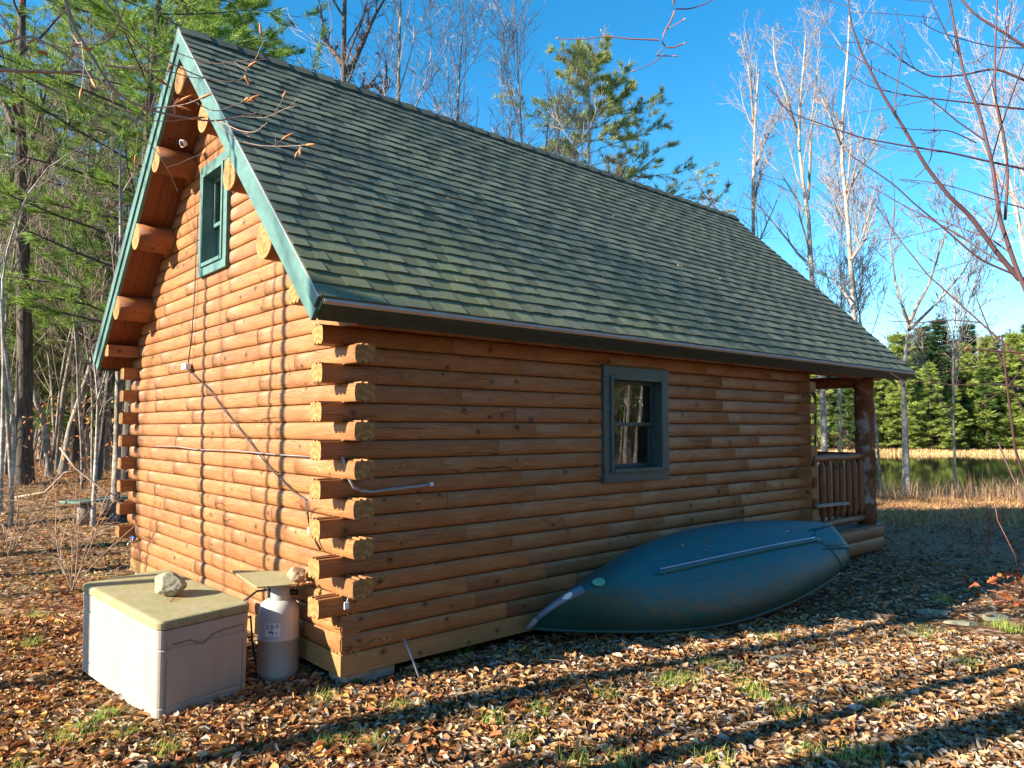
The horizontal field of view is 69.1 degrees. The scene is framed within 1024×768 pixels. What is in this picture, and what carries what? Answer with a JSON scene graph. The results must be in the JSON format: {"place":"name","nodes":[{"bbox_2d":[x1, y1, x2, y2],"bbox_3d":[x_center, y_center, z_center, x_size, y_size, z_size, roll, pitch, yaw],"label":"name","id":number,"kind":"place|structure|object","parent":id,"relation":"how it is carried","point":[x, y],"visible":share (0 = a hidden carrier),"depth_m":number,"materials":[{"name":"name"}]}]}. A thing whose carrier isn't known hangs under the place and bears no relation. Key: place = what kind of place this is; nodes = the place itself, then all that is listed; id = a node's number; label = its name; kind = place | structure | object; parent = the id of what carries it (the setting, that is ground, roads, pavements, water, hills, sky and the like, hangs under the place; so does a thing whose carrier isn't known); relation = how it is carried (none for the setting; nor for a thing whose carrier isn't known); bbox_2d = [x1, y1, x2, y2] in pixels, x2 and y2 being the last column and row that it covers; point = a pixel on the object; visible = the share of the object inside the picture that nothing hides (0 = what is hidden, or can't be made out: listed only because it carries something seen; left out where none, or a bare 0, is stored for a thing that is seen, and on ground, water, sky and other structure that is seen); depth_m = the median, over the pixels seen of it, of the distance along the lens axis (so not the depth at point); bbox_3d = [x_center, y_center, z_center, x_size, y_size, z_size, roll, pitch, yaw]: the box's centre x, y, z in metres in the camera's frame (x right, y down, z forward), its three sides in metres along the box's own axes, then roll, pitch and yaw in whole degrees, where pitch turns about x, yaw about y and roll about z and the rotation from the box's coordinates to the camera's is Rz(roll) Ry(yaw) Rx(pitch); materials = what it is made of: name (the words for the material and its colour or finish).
{"place":"outdoors","nodes":[
{"label":"outdoors","id":0,"kind":"place"},
{"bbox_2d":[0,433,1023,767],"bbox_3d":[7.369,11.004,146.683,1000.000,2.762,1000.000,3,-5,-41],"label":"ground","id":1,"kind":"structure","parent":0,"point":[944,589],"depth_m":8.81,"materials":[{"name":"brown plant"}]},
{"bbox_2d":[0,44,52,513],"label":"bare tree","id":2,"kind":"object","parent":1,"relation":"on","point":[3,412],"visible":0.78,"depth_m":15.04,"materials":[{"name":"grey plant"}]},
{"bbox_2d":[9,290,53,476],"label":"bare tree","id":3,"kind":"object","parent":1,"relation":"on","point":[48,467],"visible":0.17,"depth_m":19.95,"materials":[{"name":"grey plant"}]},
{"bbox_2d":[0,151,66,408],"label":"woodland tree","id":4,"kind":"object","parent":1,"relation":"on","point":[11,369],"visible":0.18,"depth_m":21.77,"materials":[{"name":"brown plant"}]},
{"bbox_2d":[0,465,77,555],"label":"bare shrub","id":5,"kind":"object","parent":1,"relation":"on","point":[9,552],"visible":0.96,"depth_m":11.74,"materials":[{"name":"brown plant"}]},
{"bbox_2d":[0,106,81,488],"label":"woodland tree","id":6,"kind":"object","parent":1,"relation":"on","point":[8,437],"visible":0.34,"depth_m":17.61,"materials":[{"name":"brown plant"}]},
{"bbox_2d":[0,0,86,485],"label":"bare tree","id":7,"kind":"object","parent":1,"relation":"on","point":[24,377],"visible":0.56,"depth_m":18.22,"materials":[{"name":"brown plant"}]},
{"bbox_2d":[0,186,87,425],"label":"young pine","id":8,"kind":"object","parent":1,"relation":"on","point":[44,381],"visible":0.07,"depth_m":25.60,"materials":[{"name":"green plant"}]},
{"bbox_2d":[1,76,92,438],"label":"woodland tree","id":9,"kind":"object","parent":1,"relation":"on","point":[51,384],"visible":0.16,"depth_m":22.48,"materials":[{"name":"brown plant"}]},
{"bbox_2d":[0,134,95,526],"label":"bare tree","id":10,"kind":"object","parent":1,"relation":"on","point":[13,456],"visible":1,"depth_m":13.98,"materials":[{"name":"grey plant"}]},
{"bbox_2d":[3,86,100,439],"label":"woodland tree","id":11,"kind":"object","parent":1,"relation":"on","point":[42,290],"visible":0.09,"depth_m":22.85,"materials":[{"name":"brown plant"}]},
{"bbox_2d":[0,276,105,451],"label":"woodland tree","id":12,"kind":"object","parent":1,"relation":"on","point":[62,383],"visible":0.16,"depth_m":22.43,"materials":[{"name":"brown plant"}]},
{"bbox_2d":[0,77,114,474],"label":"woodland tree","id":13,"kind":"object","parent":1,"relation":"on","point":[6,457],"visible":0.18,"depth_m":21.29,"materials":[{"name":"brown plant"}]},
{"bbox_2d":[3,442,112,521],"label":"dry undergrowth","id":14,"kind":"object","parent":1,"relation":"on","point":[36,451],"visible":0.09,"depth_m":19.20,"materials":[{"name":"brown plant"}]},
{"bbox_2d":[34,164,85,466],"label":"woodland tree","id":15,"kind":"object","parent":1,"relation":"on","point":[46,353],"visible":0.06,"depth_m":23.89,"materials":[{"name":"brown plant"}]},
{"bbox_2d":[9,87,111,488],"bbox_3d":[-10.589,-2.190,17.873,3.540,9.554,2.353,0,-3,4],"label":"woodland tree","id":16,"kind":"object","parent":1,"relation":"on","point":[78,394],"visible":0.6,"depth_m":17.52,"materials":[{"name":"brown plant"}]},
{"bbox_2d":[0,196,125,463],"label":"young pine","id":17,"kind":"object","parent":1,"relation":"on","point":[65,424],"visible":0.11,"depth_m":24.20,"materials":[{"name":"green plant"}]},
{"bbox_2d":[0,3,128,243],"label":"woodland tree","id":18,"kind":"object","parent":1,"relation":"on","point":[69,88],"visible":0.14,"depth_m":25.46,"materials":[{"name":"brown plant"}]},
{"bbox_2d":[0,99,130,486],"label":"woodland tree","id":19,"kind":"object","parent":1,"relation":"on","point":[92,410],"visible":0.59,"depth_m":18.07,"materials":[{"name":"plant"}]},
{"bbox_2d":[0,394,130,488],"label":"beech leaves","id":20,"kind":"object","parent":1,"relation":"on","point":[68,450],"visible":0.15,"depth_m":18.54,"materials":[{"name":"brown plant"}]},
{"bbox_2d":[0,483,131,651],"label":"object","id":21,"kind":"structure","parent":1,"relation":"on","point":[53,556],"depth_m":11.45,"materials":[{"name":"brown plant"}]},
{"bbox_2d":[0,68,135,392],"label":"white pine","id":22,"kind":"object","parent":1,"relation":"on","point":[74,147],"visible":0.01,"depth_m":31.00,"materials":[{"name":"green plant"}]},
{"bbox_2d":[0,0,137,381],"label":"woodland tree","id":23,"kind":"object","parent":1,"relation":"on","point":[14,252],"visible":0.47,"depth_m":17.93,"materials":[{"name":"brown plant"}]},
{"bbox_2d":[30,87,110,469],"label":"bare tree","id":24,"kind":"object","parent":1,"relation":"on","point":[61,413],"visible":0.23,"depth_m":21.93,"materials":[{"name":"grey plant"}]},
{"bbox_2d":[2,465,139,591],"bbox_3d":[-5.567,1.847,9.576,1.474,1.629,1.660,0,-3,1],"label":"bare shrub","id":25,"kind":"object","parent":1,"relation":"on","point":[72,586],"visible":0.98,"depth_m":9.50,"materials":[{"name":"brown plant"}]},
{"bbox_2d":[7,0,143,470],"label":"woodland tree","id":26,"kind":"object","parent":1,"relation":"on","point":[107,459],"visible":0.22,"depth_m":23.25,"materials":[{"name":"brown plant"}]},
{"bbox_2d":[2,66,154,469],"bbox_3d":[-12.013,-3.137,20.687,3.166,11.508,4.919,0,-3,7],"label":"woodland tree","id":27,"kind":"object","parent":1,"relation":"on","point":[58,408],"visible":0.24,"depth_m":20.14,"materials":[{"name":"brown plant"}]},
{"bbox_2d":[45,163,112,481],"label":"woodland tree","id":28,"kind":"object","parent":1,"relation":"on","point":[85,353],"visible":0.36,"depth_m":18.76,"materials":[{"name":"brown plant"}]},
{"bbox_2d":[27,3,130,468],"bbox_3d":[-12.984,-3.917,22.665,5.639,13.192,3.630,-3,-5,43],"label":"woodland tree","id":29,"kind":"object","parent":1,"relation":"on","point":[87,429],"visible":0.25,"depth_m":22.65,"materials":[{"name":"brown plant"}]},
{"bbox_2d":[57,247,116,473],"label":"bare tree","id":30,"kind":"object","parent":1,"relation":"on","point":[69,434],"visible":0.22,"depth_m":20.95,"materials":[{"name":"grey plant"}]},
{"bbox_2d":[0,0,174,465],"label":"white pine","id":31,"kind":"object","parent":1,"relation":"on","point":[74,455],"visible":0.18,"depth_m":23.87,"materials":[{"name":"green plant"}]},
{"bbox_2d":[31,81,145,468],"bbox_3d":[-13.035,-3.563,22.896,2.878,12.522,3.396,-1,-4,18],"label":"woodland tree","id":32,"kind":"object","parent":1,"relation":"on","point":[85,407],"visible":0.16,"depth_m":22.78,"materials":[{"name":"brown plant"}]},
{"bbox_2d":[59,496,127,524],"bbox_3d":[-8.028,2.465,14.407,0.560,0.480,1.200,-1,-4,20],"label":"green bench","id":33,"kind":"object","parent":1,"relation":"on","point":[84,508],"visible":0.48,"depth_m":13.97,"materials":[{"name":"paint"}]},
{"bbox_2d":[77,320,113,525],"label":"bare tree","id":34,"kind":"object","parent":1,"relation":"on","point":[95,466],"visible":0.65,"depth_m":14.01,"materials":[{"name":"grey plant"}]},
{"bbox_2d":[38,13,158,293],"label":"woodland tree","id":35,"kind":"object","parent":1,"relation":"on","point":[87,89],"visible":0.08,"depth_m":24.21,"materials":[{"name":"brown plant"}]},
{"bbox_2d":[65,115,142,519],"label":"bare tree","id":36,"kind":"object","parent":1,"relation":"on","point":[117,428],"visible":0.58,"depth_m":14.50,"materials":[{"name":"grey plant"}]},
{"bbox_2d":[71,39,146,479],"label":"woodland tree","id":37,"kind":"object","parent":1,"relation":"on","point":[101,440],"visible":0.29,"depth_m":19.44,"materials":[{"name":"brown plant"}]},
{"bbox_2d":[38,0,231,474],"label":"woodland tree","id":38,"kind":"object","parent":1,"relation":"on","point":[138,117],"visible":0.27,"depth_m":19.99,"materials":[{"name":"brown plant"}]},
{"bbox_2d":[0,0,295,353],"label":"white pine","id":39,"kind":"object","parent":1,"relation":"on","point":[189,25],"visible":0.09,"depth_m":21.96,"materials":[{"name":"green plant"}]},
{"bbox_2d":[82,570,248,720],"bbox_3d":[-2.822,2.038,6.000,1.472,0.718,0.721,1,0,41],"label":"deck box","id":40,"kind":"object","parent":1,"relation":"on","point":[147,648],"visible":0.91,"depth_m":5.61,"materials":[{"name":"plastic"}]},
{"bbox_2d":[154,571,186,595],"bbox_3d":[-2.724,1.587,5.926,0.273,0.190,0.205,-3,-5,44],"label":"rock","id":41,"kind":"object","parent":40,"relation":"on","point":[168,583],"visible":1,"depth_m":5.86,"materials":[{"name":"grey stone"}]},
{"bbox_2d":[0,0,332,479],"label":"white pine","id":42,"kind":"object","parent":1,"relation":"on","point":[154,42],"visible":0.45,"depth_m":16.72,"materials":[{"name":"green plant"}]},
{"bbox_2d":[54,0,308,299],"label":"white pine","id":43,"kind":"object","parent":1,"relation":"on","point":[234,21],"visible":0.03,"depth_m":27.52,"materials":[{"name":"green plant"}]},
{"bbox_2d":[244,586,299,681],"bbox_3d":[-2.010,2.058,6.207,0.470,0.795,0.337,0,-3,8],"label":"propane tank","id":44,"kind":"object","parent":1,"relation":"on","point":[278,640],"visible":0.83,"depth_m":6.07,"materials":[{"name":"metal"}]},
{"bbox_2d":[231,570,313,587],"bbox_3d":[-2.055,1.661,6.411,0.565,0.027,0.999,3,-5,-41],"label":"mossy board","id":45,"kind":"object","parent":44,"relation":"on","point":[261,579],"visible":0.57,"depth_m":6.31,"materials":[{"name":"wood"}]},
{"bbox_2d":[287,567,305,582],"bbox_3d":[-1.790,1.581,6.170,0.148,0.138,0.174,1,-3,-14],"label":"rock","id":46,"kind":"object","parent":45,"relation":"on","point":[296,574],"visible":0.99,"depth_m":6.11,"materials":[{"name":"beige stone"}]},
{"bbox_2d":[294,0,394,94],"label":"bare tree","id":47,"kind":"object","parent":1,"relation":"on","point":[344,69],"visible":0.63,"depth_m":19.13,"materials":[{"name":"brown plant"}]},
{"bbox_2d":[283,0,477,106],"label":"bare tree","id":48,"kind":"object","parent":1,"relation":"on","point":[399,46],"visible":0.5,"depth_m":18.79,"materials":[{"name":"grey plant"}]},
{"bbox_2d":[402,0,530,137],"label":"bare tree","id":49,"kind":"object","parent":1,"relation":"on","point":[457,109],"visible":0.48,"depth_m":20.39,"materials":[{"name":"grey plant"}]},
{"bbox_2d":[93,26,915,684],"bbox_3d":[0.478,-0.403,11.490,10.950,6.586,6.808,3,-5,-41],"label":"log cabin","id":50,"kind":"object","parent":1,"relation":"on","point":[365,364],"visible":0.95,"depth_m":7.75,"materials":[{"name":"brown wood"}]},
{"bbox_2d":[198,150,230,277],"bbox_3d":[-3.227,-1.852,8.257,0.244,1.265,0.835,3,-5,-41],"label":"gable window","id":51,"kind":"structure","parent":50,"relation":"in","point":[215,206],"depth_m":8.39,"materials":[{"name":"green paint"}]},
{"bbox_2d":[614,384,645,462],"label":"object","id":52,"kind":"structure","parent":50,"relation":"in","point":[639,442],"depth_m":13.01,"materials":[{"name":"clear glass"}]},
{"bbox_2d":[600,365,669,482],"bbox_3d":[1.335,0.451,8.337,1.125,1.253,0.244,3,-5,-41],"label":"side window","id":53,"kind":"structure","parent":50,"relation":"in","point":[656,467],"depth_m":8.37,"materials":[{"name":"green paint"}]},
{"bbox_2d":[0,610,1023,767],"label":"fallen leaves","id":54,"kind":"object","parent":1,"relation":"on","point":[28,732],"depth_m":5.45,"materials":[{"name":"brown plant"}]},
{"bbox_2d":[0,447,1023,619],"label":"fallen leaves","id":55,"kind":"object","parent":1,"relation":"on","point":[79,605],"depth_m":10.57,"materials":[{"name":"brown plant"}]},
{"bbox_2d":[1,593,1023,767],"bbox_3d":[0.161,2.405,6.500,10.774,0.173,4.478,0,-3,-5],"label":"grass","id":56,"kind":"structure","parent":1,"relation":"on","point":[670,676],"depth_m":5.18,"materials":[{"name":"green plant"}]},
{"bbox_2d":[472,0,625,176],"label":"bare tree","id":57,"kind":"object","parent":1,"relation":"on","point":[505,57],"visible":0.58,"depth_m":21.68,"materials":[{"name":"grey plant"}]},
{"bbox_2d":[533,26,635,180],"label":"bare tree","id":58,"kind":"object","parent":1,"relation":"on","point":[561,118],"visible":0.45,"depth_m":21.76,"materials":[{"name":"grey plant"}]},
{"bbox_2d":[491,33,737,213],"bbox_3d":[3.493,-3.904,25.614,10.636,15.617,12.928,1,-4,-20],"label":"white pine","id":59,"kind":"object","parent":1,"relation":"on","point":[615,102],"visible":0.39,"depth_m":24.83,"materials":[{"name":"green plant"}]},
{"bbox_2d":[525,520,849,632],"bbox_3d":[2.062,2.045,7.996,4.302,1.108,0.636,-2,-45,-32],"label":"canoe","id":60,"kind":"object","parent":1,"relation":"on","point":[737,572],"visible":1,"depth_m":7.63,"materials":[{"name":"plastic"}]},
{"bbox_2d":[689,2,799,239],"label":"bare tree","id":61,"kind":"object","parent":1,"relation":"on","point":[754,157],"visible":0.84,"depth_m":26.39,"materials":[{"name":"grey plant"}]},
{"bbox_2d":[722,0,847,451],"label":"bare tree","id":62,"kind":"object","parent":1,"relation":"on","point":[822,393],"visible":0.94,"depth_m":24.91,"materials":[{"name":"grey plant"}]},
{"bbox_2d":[810,394,838,448],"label":"conifer","id":63,"kind":"object","parent":1,"relation":"on","point":[818,418],"visible":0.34,"depth_m":86.55,"materials":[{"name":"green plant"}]},
{"bbox_2d":[818,376,846,446],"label":"conifer","id":64,"kind":"object","parent":1,"relation":"on","point":[833,411],"visible":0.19,"depth_m":92.81,"materials":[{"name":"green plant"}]},
{"bbox_2d":[827,388,854,449],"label":"conifer","id":65,"kind":"object","parent":1,"relation":"on","point":[847,403],"visible":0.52,"depth_m":85.50,"materials":[{"name":"green plant"}]},
{"bbox_2d":[782,0,911,320],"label":"bare tree","id":66,"kind":"object","parent":1,"relation":"on","point":[851,255],"visible":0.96,"depth_m":23.91,"materials":[{"name":"grey plant"}]},
{"bbox_2d":[791,123,911,461],"bbox_3d":[12.125,-2.844,27.780,4.184,14.072,3.700,2,-4,-27],"label":"bare tree","id":67,"kind":"object","parent":1,"relation":"on","point":[840,304],"visible":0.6,"depth_m":27.79,"materials":[{"name":"grey plant"}]},
{"bbox_2d":[805,102,915,490],"bbox_3d":[13.179,-3.545,28.785,5.797,15.683,3.506,3,-5,-41],"label":"bare tree","id":68,"kind":"object","parent":1,"relation":"on","point":[858,310],"visible":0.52,"depth_m":28.91,"materials":[{"name":"grey plant"}]},
{"bbox_2d":[849,384,895,447],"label":"conifer","id":69,"kind":"object","parent":1,"relation":"on","point":[879,415],"visible":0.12,"depth_m":86.25,"materials":[{"name":"green plant"}]},
{"bbox_2d":[852,379,914,448],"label":"conifer","id":70,"kind":"object","parent":1,"relation":"on","point":[882,384],"visible":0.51,"depth_m":86.15,"materials":[{"name":"green plant"}]},
{"bbox_2d":[763,0,1023,502],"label":"maple sapling","id":71,"kind":"object","parent":1,"relation":"on","point":[1014,271],"visible":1,"depth_m":3.58,"materials":[{"name":"brown plant"}]},
{"bbox_2d":[874,329,930,448],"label":"conifer","id":72,"kind":"object","parent":1,"relation":"on","point":[895,339],"visible":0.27,"depth_m":87.69,"materials":[{"name":"green plant"}]},
{"bbox_2d":[885,377,932,448],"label":"conifer","id":73,"kind":"object","parent":1,"relation":"on","point":[910,404],"visible":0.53,"depth_m":84.76,"materials":[{"name":"green plant"}]},
{"bbox_2d":[817,447,1023,454],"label":"marsh grass","id":74,"kind":"structure","parent":1,"relation":"on","point":[934,450],"depth_m":82.79,"materials":[{"name":"yellow plant"}]},
{"bbox_2d":[819,493,1023,529],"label":"dry undergrowth","id":75,"kind":"object","parent":1,"relation":"on","point":[922,510],"visible":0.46,"depth_m":19.22,"materials":[{"name":"brown plant"}]},
{"bbox_2d":[868,204,984,496],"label":"bare tree","id":76,"kind":"object","parent":1,"relation":"on","point":[905,460],"visible":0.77,"depth_m":25.91,"materials":[{"name":"grey plant"}]},
{"bbox_2d":[910,321,948,445],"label":"conifer","id":77,"kind":"object","parent":1,"relation":"on","point":[923,339],"visible":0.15,"depth_m":96.44,"materials":[{"name":"green plant"}]},
{"bbox_2d":[898,360,964,448],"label":"conifer","id":78,"kind":"object","parent":1,"relation":"on","point":[940,429],"visible":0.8,"depth_m":85.11,"materials":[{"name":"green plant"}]},
{"bbox_2d":[910,314,971,444],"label":"conifer","id":79,"kind":"object","parent":1,"relation":"on","point":[935,345],"visible":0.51,"depth_m":90.07,"materials":[{"name":"green plant"}]},
{"bbox_2d":[880,163,1019,493],"bbox_3d":[16.130,-1.938,27.164,4.913,12.350,3.602,1,-3,-10],"label":"bare tree","id":80,"kind":"object","parent":1,"relation":"on","point":[957,298],"visible":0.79,"depth_m":27.28,"materials":[{"name":"grey plant"}]},
{"bbox_2d":[876,466,1023,502],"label":"dry reeds","id":81,"kind":"object","parent":1,"relation":"on","point":[1003,492],"visible":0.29,"depth_m":25.82,"materials":[{"name":"beige plant"}]},
{"bbox_2d":[933,385,973,448],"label":"conifer","id":82,"kind":"object","parent":1,"relation":"on","point":[960,410],"visible":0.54,"depth_m":85.90,"materials":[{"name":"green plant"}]},
{"bbox_2d":[902,0,1023,273],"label":"bare tree","id":83,"kind":"object","parent":1,"relation":"on","point":[1020,227],"visible":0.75,"depth_m":23.63,"materials":[{"name":"grey plant"}]},
{"bbox_2d":[937,342,995,448],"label":"conifer","id":84,"kind":"object","parent":1,"relation":"on","point":[967,361],"visible":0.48,"depth_m":88.33,"materials":[{"name":"green plant"}]},
{"bbox_2d":[943,319,996,447],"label":"conifer","id":85,"kind":"object","parent":1,"relation":"on","point":[973,343],"visible":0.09,"depth_m":92.44,"materials":[{"name":"green plant"}]},
{"bbox_2d":[951,289,1005,449],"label":"woodland tree","id":86,"kind":"object","parent":1,"relation":"on","point":[984,335],"visible":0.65,"depth_m":87.72,"materials":[{"name":"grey plant"}]},
{"bbox_2d":[949,499,1012,556],"bbox_3d":[7.680,2.313,12.113,1.133,0.920,0.814,3,-5,-41],"label":"bare shrub","id":87,"kind":"object","parent":1,"relation":"on","point":[987,547],"visible":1,"depth_m":11.89,"materials":[{"name":"brown plant"}]},
{"bbox_2d":[941,33,1023,291],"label":"bare tree","id":88,"kind":"object","parent":1,"relation":"on","point":[1016,161],"visible":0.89,"depth_m":18.64,"materials":[{"name":"grey plant"}]},
{"bbox_2d":[964,366,1016,448],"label":"conifer","id":89,"kind":"object","parent":1,"relation":"on","point":[984,373],"visible":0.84,"depth_m":86.18,"materials":[{"name":"green plant"}]},
{"bbox_2d":[962,333,1023,449],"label":"conifer","id":90,"kind":"object","parent":1,"relation":"on","point":[999,376],"visible":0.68,"depth_m":86.99,"materials":[{"name":"green plant"}]},
{"bbox_2d":[969,490,1023,608],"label":"oak sapling","id":91,"kind":"object","parent":1,"relation":"on","point":[1017,574],"visible":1,"depth_m":6.41,"materials":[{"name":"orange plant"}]},
{"bbox_2d":[983,326,1023,449],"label":"conifer","id":92,"kind":"object","parent":1,"relation":"on","point":[1013,341],"visible":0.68,"depth_m":86.86,"materials":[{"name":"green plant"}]},
{"bbox_2d":[996,390,1023,449],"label":"conifer","id":93,"kind":"object","parent":1,"relation":"on","point":[1019,430],"visible":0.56,"depth_m":85.90,"materials":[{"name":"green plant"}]},
{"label":"beech tree","id":94,"kind":"object","parent":1,"relation":"on","visible":0},
{"bbox_2d":[0,0,315,190],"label":"beech branch","id":95,"kind":"object","parent":94,"relation":"attached to","point":[84,71],"visible":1,"depth_m":2.92,"materials":[{"name":"brown plant"}]},
{"bbox_2d":[556,0,711,71],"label":"beech branch","id":96,"kind":"object","parent":94,"relation":"attached to","point":[663,55],"visible":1,"depth_m":2.60,"materials":[{"name":"brown plant"}]},
{"bbox_2d":[0,0,1023,405],"label":"sky","id":97,"kind":"structure","parent":0,"point":[707,129],"materials":[{"name":"blue"}]},
{"bbox_2d":[614,438,632,463],"bbox_3d":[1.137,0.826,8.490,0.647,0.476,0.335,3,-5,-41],"label":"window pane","id":98,"kind":"structure","parent":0,"point":[622,454],"depth_m":8.49,"materials":[{"name":"glass"}]},
{"bbox_2d":[816,454,1023,493],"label":"pond water","id":99,"kind":"structure","parent":0,"point":[932,466],"depth_m":51.47,"materials":[{"name":"green liquid"}]},
{"bbox_2d":[867,512,1023,581],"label":"grass","id":100,"kind":"structure","parent":0,"point":[957,541],"depth_m":13.52,"materials":[{"name":"brown plant"}]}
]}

